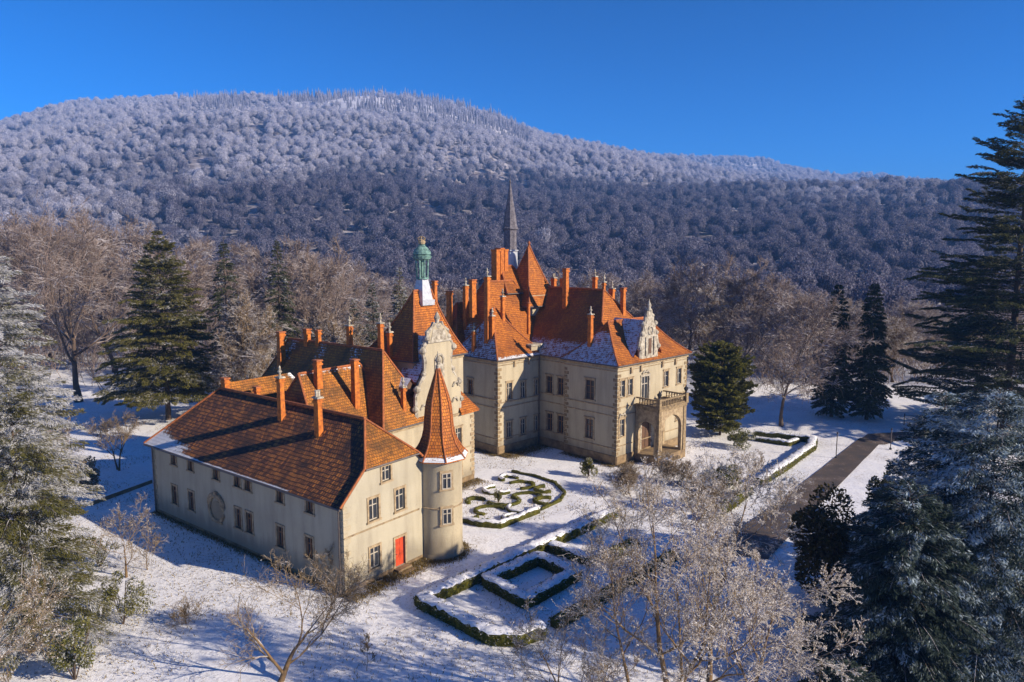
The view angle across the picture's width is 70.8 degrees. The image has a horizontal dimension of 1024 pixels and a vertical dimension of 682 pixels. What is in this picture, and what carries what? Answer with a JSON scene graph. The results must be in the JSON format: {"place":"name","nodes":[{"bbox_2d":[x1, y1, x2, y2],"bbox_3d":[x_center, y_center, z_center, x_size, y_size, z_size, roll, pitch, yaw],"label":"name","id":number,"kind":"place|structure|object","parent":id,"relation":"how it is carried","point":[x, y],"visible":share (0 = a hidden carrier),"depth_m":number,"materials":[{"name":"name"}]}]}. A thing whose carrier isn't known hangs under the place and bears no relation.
{"place":"outdoors","nodes":[
{"label":"outdoors","id":0,"kind":"place"},
{"bbox_2d":[0,96,1023,681],"bbox_3d":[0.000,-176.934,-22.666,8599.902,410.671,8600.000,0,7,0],"label":"ground","id":1,"kind":"structure","parent":0,"point":[204,642],"depth_m":58.16,"materials":[{"name":"white snow"}]},
{"bbox_2d":[0,218,73,361],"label":"bare tree","id":2,"kind":"object","parent":1,"relation":"on","point":[49,354],"visible":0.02,"depth_m":160.37,"materials":[{"name":"brown plant"}]},
{"bbox_2d":[0,552,74,681],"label":"bare tree","id":3,"kind":"object","parent":1,"relation":"on","point":[35,593],"visible":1,"depth_m":35.51,"materials":[{"name":"brown plant"}]},
{"bbox_2d":[0,255,105,539],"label":"pine tree","id":4,"kind":"object","parent":1,"relation":"on","point":[12,378],"visible":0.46,"depth_m":61.68,"materials":[{"name":"grey plant"}]},
{"bbox_2d":[0,391,124,677],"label":"pine tree","id":5,"kind":"object","parent":1,"relation":"on","point":[46,505],"visible":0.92,"depth_m":45.10,"materials":[{"name":"green plant"}]},
{"bbox_2d":[0,207,125,368],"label":"bare tree","id":6,"kind":"object","parent":1,"relation":"on","point":[10,238],"visible":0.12,"depth_m":151.01,"materials":[{"name":"brown plant"}]},
{"bbox_2d":[41,613,95,679],"bbox_3d":[-26.632,18.646,43.414,3.054,4.249,3.140,0,7,0],"label":"shrub","id":7,"kind":"object","parent":1,"relation":"on","point":[71,653],"visible":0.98,"depth_m":43.04,"materials":[{"name":"green plant"}]},
{"bbox_2d":[13,204,138,372],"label":"bare tree","id":8,"kind":"object","parent":1,"relation":"on","point":[104,272],"visible":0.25,"depth_m":146.67,"materials":[{"name":"brown plant"}]},
{"bbox_2d":[58,455,100,494],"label":"shrub","id":9,"kind":"object","parent":1,"relation":"on","point":[90,464],"visible":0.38,"depth_m":76.98,"materials":[{"name":"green plant"}]},
{"bbox_2d":[0,190,168,402],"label":"bare tree","id":10,"kind":"object","parent":1,"relation":"on","point":[39,250],"visible":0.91,"depth_m":118.14,"materials":[{"name":"grey plant"}]},
{"bbox_2d":[77,536,120,572],"bbox_3d":[-34.402,17.370,59.093,4.151,2.941,3.275,4,8,27],"label":"shrub","id":11,"kind":"object","parent":1,"relation":"on","point":[98,555],"visible":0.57,"depth_m":58.74,"materials":[{"name":"green plant"}]},
{"bbox_2d":[76,409,144,470],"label":"bare tree","id":12,"kind":"object","parent":1,"relation":"on","point":[123,438],"visible":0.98,"depth_m":85.01,"materials":[{"name":"brown plant"}]},
{"bbox_2d":[80,492,153,577],"bbox_3d":[-31.283,15.700,57.050,5.178,7.284,4.780,0,7,0],"label":"bare tree","id":13,"kind":"object","parent":1,"relation":"on","point":[124,532],"visible":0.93,"depth_m":57.36,"materials":[{"name":"brown plant"}]},
{"bbox_2d":[51,212,183,351],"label":"bare tree","id":14,"kind":"object","parent":1,"relation":"on","point":[123,232],"visible":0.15,"depth_m":173.09,"materials":[{"name":"brown plant"}]},
{"bbox_2d":[88,478,151,505],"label":"wall","id":15,"kind":"structure","parent":1,"relation":"on","point":[118,492],"depth_m":76.89,"materials":[{"name":"stone"}]},
{"bbox_2d":[88,569,156,625],"bbox_3d":[-27.148,18.072,50.166,3.686,3.729,3.606,0,7,0],"label":"shrub","id":16,"kind":"object","parent":1,"relation":"on","point":[111,592],"visible":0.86,"depth_m":49.86,"materials":[{"name":"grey plant"}]},
{"bbox_2d":[116,517,168,569],"bbox_3d":[-29.489,16.883,58.728,4.082,4.527,3.955,0,7,0],"label":"bare tree","id":17,"kind":"object","parent":1,"relation":"on","point":[148,550],"visible":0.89,"depth_m":58.37,"materials":[{"name":"brown plant"}]},
{"bbox_2d":[90,230,239,419],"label":"pine tree","id":18,"kind":"object","parent":1,"relation":"on","point":[137,382],"visible":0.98,"depth_m":106.03,"materials":[{"name":"green plant"}]},
{"bbox_2d":[117,228,216,344],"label":"bare tree","id":19,"kind":"object","parent":1,"relation":"on","point":[198,278],"visible":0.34,"depth_m":146.43,"materials":[{"name":"brown plant"}]},
{"bbox_2d":[163,593,209,628],"bbox_3d":[-22.730,19.027,50.397,2.613,2.577,2.939,5,9,33],"label":"bare shrub","id":20,"kind":"object","parent":1,"relation":"on","point":[181,612],"visible":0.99,"depth_m":50.15,"materials":[{"name":"brown plant"}]},
{"bbox_2d":[166,235,248,357],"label":"bare tree","id":21,"kind":"object","parent":1,"relation":"on","point":[208,244],"visible":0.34,"depth_m":172.78,"materials":[{"name":"brown plant"}]},
{"bbox_2d":[205,238,253,377],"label":"spruce tree","id":22,"kind":"object","parent":1,"relation":"on","point":[232,277],"visible":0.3,"depth_m":137.26,"materials":[{"name":"green plant"}]},
{"bbox_2d":[206,240,274,317],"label":"bare tree","id":23,"kind":"object","parent":1,"relation":"on","point":[235,247],"visible":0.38,"depth_m":179.04,"materials":[{"name":"brown plant"}]},
{"bbox_2d":[189,287,294,388],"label":"bare tree","id":24,"kind":"object","parent":1,"relation":"on","point":[244,333],"visible":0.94,"depth_m":105.10,"materials":[{"name":"brown plant"}]},
{"bbox_2d":[234,235,314,334],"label":"bare tree","id":25,"kind":"object","parent":1,"relation":"on","point":[251,277],"visible":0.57,"depth_m":160.26,"materials":[{"name":"brown plant"}]},
{"bbox_2d":[255,241,302,372],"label":"spruce tree","id":26,"kind":"object","parent":1,"relation":"on","point":[283,280],"visible":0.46,"depth_m":115.46,"materials":[{"name":"green plant"}]},
{"bbox_2d":[213,548,378,681],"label":"bare tree","id":27,"kind":"object","parent":1,"relation":"on","point":[290,660],"visible":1,"depth_m":43.79,"materials":[{"name":"brown plant"}]},
{"bbox_2d":[143,351,467,594],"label":"service building","id":28,"kind":"structure","parent":1,"relation":"on","point":[256,472],"depth_m":59.89,"materials":[{"name":"paint"}]},
{"bbox_2d":[187,488,195,512],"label":"window","id":29,"kind":"structure","parent":28,"relation":"in","point":[190,493],"depth_m":67.43,"materials":[{"name":"stone"}]},
{"bbox_2d":[233,505,242,531],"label":"window","id":30,"kind":"structure","parent":28,"relation":"in","point":[239,522],"depth_m":62.70,"materials":[{"name":"stone"}]},
{"bbox_2d":[244,509,254,536],"bbox_3d":[-22.390,15.507,61.552,1.380,2.096,0.340,6,9,37],"label":"window","id":31,"kind":"structure","parent":28,"relation":"in","point":[250,526],"depth_m":61.68,"materials":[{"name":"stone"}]},
{"bbox_2d":[275,522,285,550],"bbox_3d":[-18.907,15.975,58.919,1.380,2.096,0.340,6,9,37],"label":"window","id":32,"kind":"structure","parent":28,"relation":"in","point":[281,528],"depth_m":59.05,"materials":[{"name":"stone"}]},
{"bbox_2d":[303,533,315,562],"bbox_3d":[-15.876,16.241,56.609,1.380,2.096,0.340,6,9,37],"label":"window","id":33,"kind":"structure","parent":28,"relation":"in","point":[310,539],"depth_m":56.73,"materials":[{"name":"stone"}]},
{"bbox_2d":[367,494,381,524],"bbox_3d":[-10.792,13.044,55.988,0.340,2.095,1.480,6,9,37],"label":"window","id":34,"kind":"structure","parent":28,"relation":"in","point":[372,502],"depth_m":56.10,"materials":[{"name":"stone"}]},
{"bbox_2d":[368,542,382,572],"bbox_3d":[-10.780,16.935,56.505,0.340,2.046,1.480,6,9,37],"label":"window","id":35,"kind":"structure","parent":28,"relation":"in","point":[373,551],"depth_m":56.60,"materials":[{"name":"stone"}]},
{"bbox_2d":[380,463,393,484],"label":"window","id":36,"kind":"structure","parent":28,"relation":"in","point":[384,470],"depth_m":56.84,"materials":[{"name":"stone"}]},
{"bbox_2d":[395,537,403,565],"bbox_3d":[-9.214,17.139,58.712,0.210,2.380,1.060,6,9,37],"label":"door","id":37,"kind":"structure","parent":28,"relation":"in","point":[399,548],"depth_m":58.79,"materials":[{"name":"red paint"}]},
{"bbox_2d":[393,484,407,513],"bbox_3d":[-9.082,12.760,58.201,0.340,2.095,1.480,6,9,37],"label":"window","id":38,"kind":"structure","parent":28,"relation":"in","point":[398,492],"depth_m":58.33,"materials":[{"name":"stone"}]},
{"bbox_2d":[439,470,453,491],"bbox_3d":[-5.444,11.597,59.805,1.280,1.696,0.230,-3,8,-23],"label":"window","id":39,"kind":"structure","parent":28,"relation":"in","point":[446,477],"depth_m":59.74,"materials":[{"name":"stone"}]},
{"bbox_2d":[439,505,454,526],"bbox_3d":[-5.444,14.622,60.192,1.280,1.696,0.230,-3,8,-23],"label":"window","id":40,"kind":"structure","parent":28,"relation":"in","point":[446,515],"depth_m":60.12,"materials":[{"name":"stone"}]},
{"bbox_2d":[253,234,371,340],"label":"bare tree","id":41,"kind":"object","parent":1,"relation":"on","point":[327,287],"visible":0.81,"depth_m":123.61,"materials":[{"name":"brown plant"}]},
{"bbox_2d":[303,543,353,594],"bbox_3d":[-13.587,17.456,54.213,3.873,4.540,2.481,7,10,42],"label":"bare tree","id":42,"kind":"object","parent":1,"relation":"on","point":[321,556],"visible":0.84,"depth_m":54.52,"materials":[{"name":"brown plant"}]},
{"bbox_2d":[293,309,377,346],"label":"bare tree","id":43,"kind":"object","parent":1,"relation":"on","point":[333,334],"visible":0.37,"depth_m":119.25,"materials":[{"name":"brown plant"}]},
{"bbox_2d":[287,253,392,324],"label":"bare tree","id":44,"kind":"object","parent":1,"relation":"on","point":[377,286],"visible":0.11,"depth_m":177.34,"materials":[{"name":"brown plant"}]},
{"bbox_2d":[295,265,385,338],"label":"bare tree","id":45,"kind":"object","parent":1,"relation":"on","point":[360,294],"visible":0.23,"depth_m":150.94,"materials":[{"name":"brown plant"}]},
{"bbox_2d":[220,236,478,482],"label":"gatehouse","id":46,"kind":"object","parent":1,"relation":"on","point":[384,380],"visible":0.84,"depth_m":75.49,"materials":[{"name":"tile"}]},
{"bbox_2d":[328,269,396,346],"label":"bare tree","id":47,"kind":"object","parent":1,"relation":"on","point":[380,300],"visible":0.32,"depth_m":165.16,"materials":[{"name":"brown plant"}]},
{"bbox_2d":[360,283,385,345],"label":"spruce tree","id":48,"kind":"object","parent":1,"relation":"on","point":[372,314],"visible":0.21,"depth_m":121.95,"materials":[{"name":"green plant"}]},
{"bbox_2d":[366,275,414,318],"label":"bare tree","id":49,"kind":"object","parent":1,"relation":"on","point":[388,294],"visible":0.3,"depth_m":190.18,"materials":[{"name":"grey plant"}]},
{"bbox_2d":[387,267,407,321],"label":"spruce tree","id":50,"kind":"object","parent":1,"relation":"on","point":[396,303],"visible":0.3,"depth_m":127.61,"materials":[{"name":"green plant"}]},
{"bbox_2d":[437,281,462,315],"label":"bare tree","id":51,"kind":"object","parent":1,"relation":"on","point":[458,295],"visible":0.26,"depth_m":199.73,"materials":[{"name":"grey plant"}]},
{"bbox_2d":[473,504,505,515],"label":"hedge","id":52,"kind":"object","parent":1,"relation":"on","point":[477,508],"visible":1,"depth_m":72.58,"materials":[{"name":"green plant"}]},
{"bbox_2d":[481,484,509,494],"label":"hedge","id":53,"kind":"object","parent":1,"relation":"on","point":[485,490],"visible":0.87,"depth_m":76.99,"materials":[{"name":"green plant"}]},
{"bbox_2d":[0,420,999,681],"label":"dry grass","id":54,"kind":"structure","parent":1,"relation":"on","point":[420,564],"depth_m":59.30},
{"bbox_2d":[462,506,541,528],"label":"hedge","id":55,"kind":"object","parent":1,"relation":"on","point":[510,520],"visible":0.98,"depth_m":68.24,"materials":[{"name":"green plant"}]},
{"bbox_2d":[0,85,1023,325],"bbox_3d":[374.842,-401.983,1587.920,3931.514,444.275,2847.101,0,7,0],"label":"forest","id":56,"kind":"object","parent":1,"relation":"on","point":[698,193],"visible":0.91,"depth_m":684.52,"materials":[{"name":"white plant"}]},
{"bbox_2d":[0,294,1023,389],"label":"undergrowth","id":57,"kind":"object","parent":1,"relation":"on","point":[84,338],"visible":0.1,"depth_m":154.25,"materials":[{"name":"brown plant"}]},
{"bbox_2d":[413,506,619,647],"bbox_3d":[4.809,18.251,58.461,10.619,1.276,25.506,7,10,43],"label":"hedge","id":58,"kind":"object","parent":1,"relation":"on","point":[433,602],"visible":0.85,"depth_m":53.04,"materials":[{"name":"green plant"}]},
{"bbox_2d":[480,549,582,609],"bbox_3d":[1.606,18.517,56.427,5.864,1.306,7.503,7,10,44],"label":"hedge","id":59,"kind":"object","parent":1,"relation":"on","point":[498,583],"visible":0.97,"depth_m":55.50,"materials":[{"name":"green plant"}]},
{"bbox_2d":[510,470,565,509],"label":"hedge","id":60,"kind":"object","parent":1,"relation":"on","point":[558,500],"visible":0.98,"depth_m":79.39,"materials":[{"name":"green plant"}]},
{"bbox_2d":[438,180,691,466],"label":"palace","id":61,"kind":"structure","parent":1,"relation":"on","point":[594,372],"depth_m":92.45,"materials":[{"name":"paint"}]},
{"bbox_2d":[583,416,594,439],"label":"window","id":62,"kind":"structure","parent":61,"relation":"in","point":[588,421],"depth_m":89.49,"materials":[{"name":"glass"}]},
{"bbox_2d":[583,377,595,401],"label":"window","id":63,"kind":"structure","parent":61,"relation":"in","point":[589,385],"depth_m":88.83,"materials":[{"name":"glass"}]},
{"bbox_2d":[641,422,648,447],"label":"entrance door","id":64,"kind":"structure","parent":61,"relation":"in","point":[645,425],"depth_m":90.87,"materials":[{"name":"brown wood"}]},
{"bbox_2d":[546,540,595,565],"bbox_3d":[5.006,18.007,61.144,4.650,1.134,1.476,7,10,42],"label":"hedge","id":65,"kind":"object","parent":1,"relation":"on","point":[554,547],"visible":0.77,"depth_m":60.95,"materials":[{"name":"green plant"}]},
{"bbox_2d":[492,595,661,681],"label":"bare tree","id":66,"kind":"object","parent":1,"relation":"on","point":[609,666],"visible":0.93,"depth_m":38.84,"materials":[{"name":"grey plant"}]},
{"bbox_2d":[579,457,597,476],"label":"shrub","id":67,"kind":"object","parent":1,"relation":"on","point":[586,465],"visible":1,"depth_m":82.31,"materials":[{"name":"green plant"}]},
{"bbox_2d":[574,266,629,311],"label":"bare tree","id":68,"kind":"object","parent":1,"relation":"on","point":[584,284],"visible":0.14,"depth_m":155.50,"materials":[{"name":"grey plant"}]},
{"bbox_2d":[547,548,680,628],"bbox_3d":[8.376,18.772,55.392,1.351,1.063,16.118,7,10,43],"label":"hedge","id":69,"kind":"object","parent":1,"relation":"on","point":[554,621],"visible":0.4,"depth_m":53.50,"materials":[{"name":"green plant"}]},
{"bbox_2d":[557,495,681,681],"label":"bare tree","id":70,"kind":"object","parent":1,"relation":"on","point":[607,560],"visible":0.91,"depth_m":37.82,"materials":[{"name":"grey plant"}]},
{"bbox_2d":[601,537,639,562],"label":"hedge","id":71,"kind":"object","parent":1,"relation":"on","point":[622,544],"visible":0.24,"depth_m":61.66,"materials":[{"name":"green plant"}]},
{"bbox_2d":[607,459,643,495],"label":"bare shrub","id":72,"kind":"object","parent":1,"relation":"on","point":[629,473],"visible":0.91,"depth_m":76.30,"materials":[{"name":"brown plant"}]},
{"bbox_2d":[626,268,686,340],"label":"bare tree","id":73,"kind":"object","parent":1,"relation":"on","point":[639,299],"visible":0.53,"depth_m":156.66,"materials":[{"name":"grey plant"}]},
{"bbox_2d":[650,448,698,487],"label":"bare shrub","id":74,"kind":"object","parent":1,"relation":"on","point":[667,471],"visible":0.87,"depth_m":79.47,"materials":[{"name":"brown plant"}]},
{"bbox_2d":[551,450,818,681],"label":"bare tree","id":75,"kind":"object","parent":1,"relation":"on","point":[716,629],"visible":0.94,"depth_m":35.62,"materials":[{"name":"grey plant"}]},
{"bbox_2d":[643,253,758,382],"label":"bare tree","id":76,"kind":"object","parent":1,"relation":"on","point":[681,304],"visible":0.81,"depth_m":124.15,"materials":[{"name":"brown plant"}]},
{"bbox_2d":[675,471,730,511],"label":"bare shrub","id":77,"kind":"object","parent":1,"relation":"on","point":[715,494],"visible":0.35,"depth_m":71.11,"materials":[{"name":"brown plant"}]},
{"bbox_2d":[657,275,768,358],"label":"bare tree","id":78,"kind":"object","parent":1,"relation":"on","point":[704,326],"visible":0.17,"depth_m":146.76,"materials":[{"name":"brown plant"}]},
{"bbox_2d":[687,340,758,434],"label":"columnar evergreen","id":79,"kind":"object","parent":1,"relation":"on","point":[721,385],"visible":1,"depth_m":98.98,"materials":[{"name":"green plant"}]},
{"bbox_2d":[703,464,743,488],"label":"shrub","id":80,"kind":"object","parent":1,"relation":"on","point":[727,475],"visible":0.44,"depth_m":77.27,"materials":[{"name":"grey plant"}]},
{"bbox_2d":[701,486,753,521],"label":"hedge","id":81,"kind":"object","parent":1,"relation":"on","point":[741,497],"visible":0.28,"depth_m":73.30,"materials":[{"name":"green plant"}]},
{"bbox_2d":[646,442,814,681],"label":"bare tree","id":82,"kind":"object","parent":1,"relation":"on","point":[736,527],"visible":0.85,"depth_m":45.45,"materials":[{"name":"grey plant"}]},
{"bbox_2d":[726,427,755,450],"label":"shrub","id":83,"kind":"object","parent":1,"relation":"on","point":[738,438],"visible":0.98,"depth_m":94.17,"materials":[{"name":"green plant"}]},
{"bbox_2d":[696,250,831,372],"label":"bare tree","id":84,"kind":"object","parent":1,"relation":"on","point":[735,289],"visible":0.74,"depth_m":123.24,"materials":[{"name":"brown plant"}]},
{"bbox_2d":[670,547,869,681],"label":"bare tree","id":85,"kind":"object","parent":1,"relation":"on","point":[765,592],"visible":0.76,"depth_m":38.77,"materials":[{"name":"grey plant"}]},
{"bbox_2d":[754,436,799,445],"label":"hedge","id":86,"kind":"object","parent":1,"relation":"on","point":[785,442],"visible":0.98,"depth_m":96.66,"materials":[{"name":"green plant"}]},
{"bbox_2d":[752,429,817,485],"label":"hedge","id":87,"kind":"object","parent":1,"relation":"on","point":[790,461],"visible":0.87,"depth_m":91.19,"materials":[{"name":"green plant"}]},
{"bbox_2d":[746,280,823,373],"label":"bare tree","id":88,"kind":"object","parent":1,"relation":"on","point":[792,289],"visible":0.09,"depth_m":151.93,"materials":[{"name":"brown plant"}]},
{"bbox_2d":[708,438,884,558],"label":"drive","id":89,"kind":"structure","parent":1,"relation":"on","point":[842,466],"depth_m":77.73,"materials":[{"name":"asphalt"}]},
{"bbox_2d":[717,278,886,426],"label":"bare tree","id":90,"kind":"object","parent":1,"relation":"on","point":[816,321],"visible":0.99,"depth_m":101.78,"materials":[{"name":"grey plant"}]},
{"bbox_2d":[760,288,851,380],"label":"bare tree","id":91,"kind":"object","parent":1,"relation":"on","point":[814,294],"visible":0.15,"depth_m":140.74,"materials":[{"name":"brown plant"}]},
{"bbox_2d":[786,482,876,598],"bbox_3d":[23.647,14.997,52.489,7.518,9.247,6.795,0,7,0],"label":"evergreen tree","id":92,"kind":"object","parent":1,"relation":"on","point":[827,541],"visible":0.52,"depth_m":51.85,"materials":[{"name":"green plant"}]},
{"bbox_2d":[806,285,858,417],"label":"spruce tree","id":93,"kind":"object","parent":1,"relation":"on","point":[831,393],"visible":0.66,"depth_m":110.01,"materials":[{"name":"green plant"}]},
{"bbox_2d":[801,297,864,343],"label":"bare tree","id":94,"kind":"object","parent":1,"relation":"on","point":[858,305],"visible":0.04,"depth_m":162.06,"materials":[{"name":"brown plant"}]},
{"bbox_2d":[796,658,880,681],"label":"bush","id":95,"kind":"object","parent":1,"relation":"on","point":[829,673],"visible":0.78,"depth_m":37.52,"materials":[{"name":"green plant"}]},
{"bbox_2d":[847,283,893,419],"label":"spruce tree","id":96,"kind":"object","parent":1,"relation":"on","point":[868,402],"visible":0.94,"depth_m":108.08,"materials":[{"name":"green plant"}]},
{"bbox_2d":[834,299,908,359],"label":"bare tree","id":97,"kind":"object","parent":1,"relation":"on","point":[853,318],"visible":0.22,"depth_m":151.85,"materials":[{"name":"brown plant"}]},
{"bbox_2d":[865,457,904,509],"bbox_3d":[31.538,14.187,60.373,3.532,8.814,3.958,0,7,0],"label":"evergreen tree","id":98,"kind":"object","parent":1,"relation":"on","point":[875,480],"visible":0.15,"depth_m":60.96,"materials":[{"name":"green plant"}]},
{"bbox_2d":[863,311,932,381],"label":"bare tree","id":99,"kind":"object","parent":1,"relation":"on","point":[892,334],"visible":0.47,"depth_m":138.26,"materials":[{"name":"brown plant"}]},
{"bbox_2d":[793,478,1005,681],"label":"fir tree","id":100,"kind":"object","parent":1,"relation":"on","point":[882,568],"visible":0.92,"depth_m":41.21,"materials":[{"name":"green plant"}]},
{"bbox_2d":[883,295,954,345],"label":"bare tree","id":101,"kind":"object","parent":1,"relation":"on","point":[916,311],"visible":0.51,"depth_m":166.69,"materials":[{"name":"brown plant"}]},
{"bbox_2d":[818,387,1023,681],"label":"fir tree","id":102,"kind":"object","parent":1,"relation":"on","point":[963,445],"visible":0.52,"depth_m":43.15,"materials":[{"name":"green plant"}]},
{"bbox_2d":[868,391,1011,571],"bbox_3d":[32.792,11.639,54.701,11.288,15.932,11.067,6,9,38],"label":"fir tree","id":103,"kind":"object","parent":1,"relation":"on","point":[912,439],"visible":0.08,"depth_m":54.76,"materials":[{"name":"grey plant"}]},
{"bbox_2d":[914,314,973,365],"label":"bare tree","id":104,"kind":"object","parent":1,"relation":"on","point":[931,336],"visible":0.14,"depth_m":151.11,"materials":[{"name":"brown plant"}]},
{"bbox_2d":[867,97,1023,428],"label":"pine tree","id":105,"kind":"object","parent":1,"relation":"on","point":[972,353],"visible":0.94,"depth_m":102.02,"materials":[{"name":"green plant"}]},
{"bbox_2d":[0,0,1023,180],"label":"sky","id":106,"kind":"structure","parent":0,"point":[905,88],"materials":[{"name":"blue"}]},
{"bbox_2d":[863,432,990,443],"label":"track","id":107,"kind":"structure","parent":0,"point":[887,437],"depth_m":100.59,"materials":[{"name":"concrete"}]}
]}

